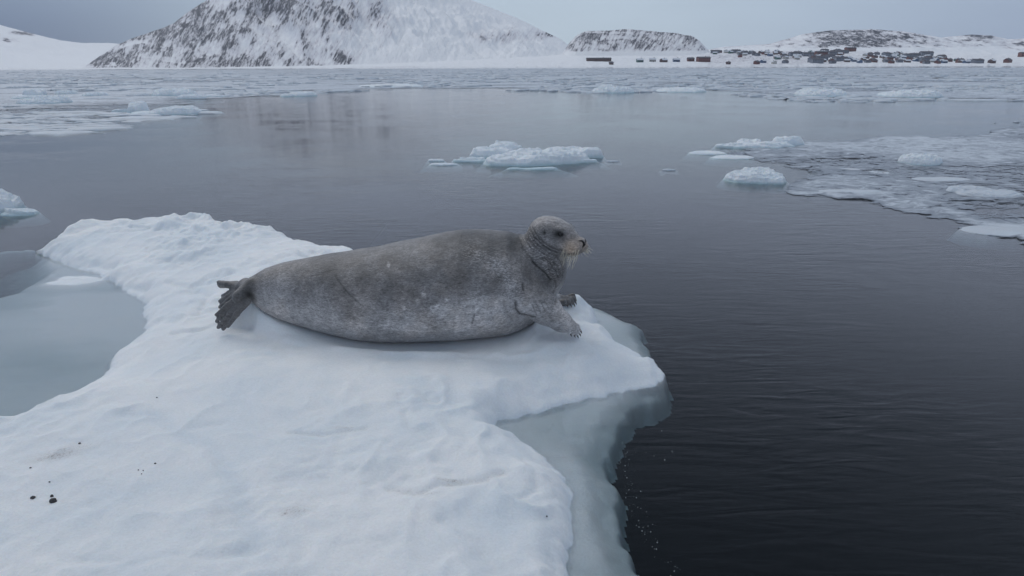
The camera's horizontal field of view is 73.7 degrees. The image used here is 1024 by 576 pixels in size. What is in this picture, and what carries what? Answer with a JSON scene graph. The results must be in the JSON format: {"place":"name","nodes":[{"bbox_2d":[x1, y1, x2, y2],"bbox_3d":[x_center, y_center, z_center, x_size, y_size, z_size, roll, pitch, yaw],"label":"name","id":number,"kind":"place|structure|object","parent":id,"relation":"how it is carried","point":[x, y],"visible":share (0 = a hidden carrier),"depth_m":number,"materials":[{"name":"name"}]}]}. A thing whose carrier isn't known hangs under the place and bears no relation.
{"place":"outdoors","nodes":[
{"label":"outdoors","id":0,"kind":"place"},
{"bbox_2d":[0,25,116,67],"bbox_3d":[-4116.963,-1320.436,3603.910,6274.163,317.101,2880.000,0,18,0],"label":"hill","id":1,"kind":"structure","parent":0,"point":[20,49],"depth_m":2886.99,"materials":[{"name":"white snow"}]},
{"bbox_2d":[81,0,567,67],"bbox_3d":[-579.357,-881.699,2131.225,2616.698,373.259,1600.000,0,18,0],"label":"mountain","id":2,"kind":"structure","parent":0,"point":[231,33],"depth_m":1735.34,"materials":[{"name":"white snow"}]},
{"bbox_2d":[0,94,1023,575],"bbox_3d":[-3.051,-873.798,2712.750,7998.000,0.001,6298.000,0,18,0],"label":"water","id":3,"kind":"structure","parent":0,"point":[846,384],"depth_m":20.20,"materials":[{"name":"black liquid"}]},
{"bbox_2d":[0,66,1023,221],"bbox_3d":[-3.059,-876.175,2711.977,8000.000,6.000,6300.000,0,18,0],"label":"water","id":4,"kind":"structure","parent":0,"point":[474,107],"depth_m":22.14,"materials":[{"name":"grey liquid"}]},
{"bbox_2d":[0,188,50,227],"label":"ice floe","id":5,"kind":"object","parent":4,"relation":"on","point":[15,211],"visible":1,"depth_m":8.54,"materials":[{"name":"white ice"}]},
{"bbox_2d":[10,88,47,98],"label":"ice floe","id":6,"kind":"object","parent":4,"relation":"on","point":[29,93],"visible":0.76,"depth_m":42.00,"materials":[{"name":"white ice"}]},
{"bbox_2d":[20,95,72,103],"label":"ice floe","id":7,"kind":"object","parent":4,"relation":"on","point":[46,99],"visible":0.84,"depth_m":35.14,"materials":[{"name":"white ice"}]},
{"bbox_2d":[82,92,108,95],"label":"ice floe","id":8,"kind":"object","parent":4,"relation":"on","point":[94,94],"visible":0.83,"depth_m":44.22,"materials":[{"name":"white ice"}]},
{"bbox_2d":[111,101,154,113],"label":"ice floe","id":9,"kind":"object","parent":4,"relation":"on","point":[138,107],"visible":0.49,"depth_m":27.47,"materials":[{"name":"white ice"}]},
{"bbox_2d":[125,93,151,95],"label":"ice floe","id":10,"kind":"object","parent":4,"relation":"on","point":[141,94],"visible":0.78,"depth_m":43.91,"materials":[{"name":"white ice"}]},
{"bbox_2d":[151,88,196,95],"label":"ice floe","id":11,"kind":"object","parent":4,"relation":"on","point":[169,92],"visible":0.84,"depth_m":43.82,"materials":[{"name":"white ice"}]},
{"bbox_2d":[151,105,221,115],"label":"ice floe","id":12,"kind":"object","parent":4,"relation":"on","point":[180,110],"visible":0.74,"depth_m":26.51,"materials":[{"name":"white ice"}]},
{"bbox_2d":[176,94,223,98],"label":"ice floe","id":13,"kind":"object","parent":4,"relation":"on","point":[192,96],"visible":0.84,"depth_m":39.96,"materials":[{"name":"white ice"}]},
{"bbox_2d":[280,91,317,96],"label":"ice floe","id":14,"kind":"object","parent":4,"relation":"on","point":[297,94],"visible":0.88,"depth_m":42.83,"materials":[{"name":"white ice"}]},
{"bbox_2d":[0,212,673,575],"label":"ice floe","id":15,"kind":"object","parent":4,"relation":"on","point":[268,444],"visible":0.81,"depth_m":3.28,"materials":[{"name":"white ice"}]},
{"bbox_2d":[49,498,56,502],"bbox_3d":[-1.812,0.840,2.696,0.030,0.021,0.022,0,18,0],"label":"pebble","id":16,"kind":"object","parent":15,"relation":"on","point":[52,500],"visible":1,"depth_m":2.69,"materials":[{"name":"grey stone"}]},
{"bbox_2d":[215,216,591,341],"bbox_3d":[-0.739,-0.080,4.413,2.489,0.818,0.884,0,18,0],"label":"seal","id":17,"kind":"object","parent":15,"relation":"on","point":[461,284],"visible":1,"depth_m":4.12,"materials":[{"name":"fur"}]},
{"bbox_2d":[358,84,422,86],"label":"ice floe","id":18,"kind":"object","parent":4,"relation":"on","point":[398,85],"visible":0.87,"depth_m":62.20,"materials":[{"name":"white ice"}]},
{"bbox_2d":[420,159,462,172],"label":"ice floe","id":19,"kind":"object","parent":4,"relation":"on","point":[437,164],"visible":0.98,"depth_m":12.69,"materials":[{"name":"white ice"}]},
{"bbox_2d":[0,67,1023,135],"bbox_3d":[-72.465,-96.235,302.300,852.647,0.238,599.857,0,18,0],"label":"brash ice","id":20,"kind":"structure","parent":4,"relation":"on","point":[33,126],"depth_m":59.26,"materials":[{"name":"white ice"}]},
{"bbox_2d":[450,140,610,178],"bbox_3d":[0.311,-2.548,13.300,3.345,0.438,2.752,0,18,0],"label":"ice floe","id":21,"kind":"object","parent":4,"relation":"on","point":[499,159],"visible":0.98,"depth_m":12.83,"materials":[{"name":"white ice"}]},
{"bbox_2d":[592,84,633,92],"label":"ice floe","id":22,"kind":"object","parent":4,"relation":"on","point":[607,88],"visible":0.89,"depth_m":46.15,"materials":[{"name":"white ice"}]},
{"bbox_2d":[604,160,621,165],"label":"ice floe","id":23,"kind":"object","parent":4,"relation":"on","point":[611,161],"visible":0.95,"depth_m":13.07,"materials":[{"name":"white ice"}]},
{"bbox_2d":[658,169,678,175],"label":"ice floe","id":24,"kind":"object","parent":4,"relation":"on","point":[667,171],"visible":0.96,"depth_m":11.95,"materials":[{"name":"white ice"}]},
{"bbox_2d":[656,87,706,91],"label":"ice floe","id":25,"kind":"object","parent":4,"relation":"on","point":[681,89],"visible":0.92,"depth_m":47.52,"materials":[{"name":"white ice"}]},
{"bbox_2d":[683,150,760,166],"bbox_3d":[4.230,-2.648,13.933,1.114,0.189,1.582,-9,20,-24],"label":"ice floe","id":26,"kind":"object","parent":4,"relation":"on","point":[705,155],"visible":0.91,"depth_m":13.53,"materials":[{"name":"white ice"}]},
{"bbox_2d":[716,167,790,193],"bbox_3d":[3.894,-1.756,10.956,1.192,0.318,1.055,0,18,0],"label":"ice floe","id":27,"kind":"object","parent":4,"relation":"on","point":[746,179],"visible":0.98,"depth_m":10.66,"materials":[{"name":"white ice"}]},
{"bbox_2d":[710,136,803,154],"bbox_3d":[5.620,-3.256,15.542,2.438,0.362,1.246,0,18,0],"label":"ice floe","id":28,"kind":"object","parent":4,"relation":"on","point":[781,142],"visible":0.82,"depth_m":15.29,"materials":[{"name":"white ice"}]},
{"bbox_2d":[794,88,846,96],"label":"ice floe","id":29,"kind":"object","parent":4,"relation":"on","point":[832,92],"visible":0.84,"depth_m":40.12,"materials":[{"name":"white ice"}]},
{"bbox_2d":[803,189,887,203],"bbox_3d":[4.905,-1.344,9.938,1.227,0.159,0.486,0,18,0],"label":"ice floe","id":30,"kind":"object","parent":4,"relation":"on","point":[826,199],"visible":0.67,"depth_m":9.79,"materials":[{"name":"white ice"}]},
{"bbox_2d":[805,168,894,177],"bbox_3d":[5.970,-1.950,11.799,1.589,0.169,0.932,0,18,0],"label":"ice floe","id":31,"kind":"object","parent":4,"relation":"on","point":[811,173],"visible":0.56,"depth_m":11.86,"materials":[{"name":"white ice"}]},
{"bbox_2d":[729,125,1023,242],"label":"slush ice","id":32,"kind":"structure","parent":4,"relation":"on","point":[1001,146],"depth_m":11.96,"materials":[{"name":"grey ice"}]},
{"bbox_2d":[877,89,942,97],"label":"ice floe","id":33,"kind":"object","parent":4,"relation":"on","point":[908,93],"visible":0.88,"depth_m":38.20,"materials":[{"name":"white ice"}]},
{"bbox_2d":[896,153,945,173],"bbox_3d":[7.646,-2.365,12.758,0.985,0.336,1.028,0,18,0],"label":"ice floe","id":34,"kind":"object","parent":4,"relation":"on","point":[923,159],"visible":0.74,"depth_m":12.49,"materials":[{"name":"white ice"}]},
{"bbox_2d":[912,177,980,189],"bbox_3d":[6.886,-1.678,10.950,1.239,0.168,0.582,0,18,0],"label":"ice floe","id":35,"kind":"object","parent":4,"relation":"on","point":[941,179],"visible":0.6,"depth_m":10.84,"materials":[{"name":"white ice"}]},
{"bbox_2d":[941,185,1023,209],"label":"ice floe","id":36,"kind":"object","parent":4,"relation":"on","point":[972,190],"visible":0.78,"depth_m":9.47,"materials":[{"name":"white ice"}]},
{"bbox_2d":[947,225,1023,250],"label":"ice floe","id":37,"kind":"object","parent":4,"relation":"on","point":[984,237],"visible":0.97,"depth_m":7.39,"materials":[{"name":"white ice"}]},
{"bbox_2d":[0,50,1023,68],"bbox_3d":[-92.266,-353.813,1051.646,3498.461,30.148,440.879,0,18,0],"label":"shore","id":38,"kind":"structure","parent":0,"point":[716,60],"depth_m":947.80,"materials":[{"name":"white snow"}]},
{"bbox_2d":[586,57,611,61],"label":"row house","id":39,"kind":"structure","parent":38,"relation":"on","point":[600,59],"depth_m":954.45,"materials":[{"name":"brick"}]},
{"bbox_2d":[636,58,643,61],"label":"house","id":40,"kind":"structure","parent":38,"relation":"on","point":[639,59],"depth_m":931.94,"materials":[{"name":"brick"}]},
{"bbox_2d":[660,58,667,61],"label":"house","id":41,"kind":"structure","parent":38,"relation":"on","point":[663,59],"depth_m":935.34,"materials":[{"name":"brick"}]},
{"bbox_2d":[672,57,679,61],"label":"house","id":42,"kind":"structure","parent":38,"relation":"on","point":[677,59],"depth_m":938.62,"materials":[{"name":"brick"}]},
{"bbox_2d":[696,56,710,61],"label":"house block","id":43,"kind":"structure","parent":38,"relation":"on","point":[703,59],"depth_m":930.69,"materials":[{"name":"brick"}]},
{"bbox_2d":[788,52,799,55],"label":"house block","id":44,"kind":"structure","parent":38,"relation":"on","point":[790,53],"depth_m":1046.28,"materials":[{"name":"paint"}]},
{"bbox_2d":[802,52,813,56],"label":"house block","id":45,"kind":"structure","parent":38,"relation":"on","point":[806,53],"depth_m":1039.79,"materials":[{"name":"paint"}]},
{"bbox_2d":[810,58,823,63],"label":"house block","id":46,"kind":"structure","parent":38,"relation":"on","point":[817,60],"depth_m":892.41,"materials":[{"name":"paint"}]},
{"bbox_2d":[814,50,827,55],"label":"house block","id":47,"kind":"structure","parent":38,"relation":"on","point":[823,52],"depth_m":1046.92,"materials":[{"name":"paint"}]},
{"bbox_2d":[816,55,828,60],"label":"house block","id":48,"kind":"structure","parent":38,"relation":"on","point":[825,57],"depth_m":951.15,"materials":[{"name":"paint"}]},
{"bbox_2d":[834,56,847,60],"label":"house block","id":49,"kind":"structure","parent":38,"relation":"on","point":[839,58],"depth_m":923.85,"materials":[{"name":"paint"}]},
{"bbox_2d":[844,47,855,51],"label":"house block","id":50,"kind":"structure","parent":38,"relation":"on","point":[851,49],"depth_m":1177.42,"materials":[{"name":"paint"}]},
{"bbox_2d":[881,52,890,55],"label":"house block","id":51,"kind":"structure","parent":38,"relation":"on","point":[887,53],"depth_m":1042.04,"materials":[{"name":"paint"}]},
{"bbox_2d":[902,53,914,56],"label":"house block","id":52,"kind":"structure","parent":38,"relation":"on","point":[909,54],"depth_m":1027.16,"materials":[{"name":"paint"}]},
{"bbox_2d":[919,57,931,61],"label":"house block","id":53,"kind":"structure","parent":38,"relation":"on","point":[924,58],"depth_m":926.07,"materials":[{"name":"paint"}]},
{"bbox_2d":[919,51,933,55],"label":"house block","id":54,"kind":"structure","parent":38,"relation":"on","point":[926,52],"depth_m":1103.77,"materials":[{"name":"brick"}]},
{"bbox_2d":[922,60,930,63],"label":"house","id":55,"kind":"structure","parent":38,"relation":"on","point":[926,61],"depth_m":884.35,"materials":[{"name":"paint"}]},
{"bbox_2d":[971,58,983,62],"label":"house block","id":56,"kind":"structure","parent":38,"relation":"on","point":[979,60],"depth_m":895.91,"materials":[{"name":"paint"}]},
{"bbox_2d":[987,58,995,62],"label":"house","id":57,"kind":"structure","parent":38,"relation":"on","point":[992,60],"depth_m":909.42,"materials":[{"name":"paint"}]},
{"bbox_2d":[1003,58,1011,62],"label":"house","id":58,"kind":"structure","parent":38,"relation":"on","point":[1007,60],"depth_m":909.46,"materials":[{"name":"paint"}]},
{"bbox_2d":[1017,52,1023,56],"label":"house block","id":59,"kind":"structure","parent":38,"relation":"on","point":[1020,54],"depth_m":1096.11,"materials":[{"name":"paint"}]},
{"bbox_2d":[0,0,1023,49],"label":"sky","id":60,"kind":"structure","parent":0,"point":[715,23],"materials":[{"name":"grey"}]},
{"bbox_2d":[562,29,709,55],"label":"hill","id":61,"kind":"structure","parent":0,"point":[626,42],"depth_m":1189.97,"materials":[{"name":"white snow"}]},
{"bbox_2d":[709,44,766,49],"bbox_3d":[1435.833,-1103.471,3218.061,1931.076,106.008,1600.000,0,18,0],"label":"hill","id":62,"kind":"structure","parent":0,"point":[727,47],"depth_m":3304.42,"materials":[{"name":"white snow"}]},
{"bbox_2d":[709,29,1023,53],"bbox_3d":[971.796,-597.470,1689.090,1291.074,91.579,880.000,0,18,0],"label":"hill","id":63,"kind":"structure","parent":0,"point":[878,40],"depth_m":1573.95,"materials":[{"name":"white snow"}]},
{"bbox_2d":[943,35,1023,50],"bbox_3d":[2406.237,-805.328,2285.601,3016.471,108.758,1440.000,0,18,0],"label":"hill","id":64,"kind":"structure","parent":0,"point":[1012,44],"depth_m":2148.20,"materials":[{"name":"white snow"}]}
]}

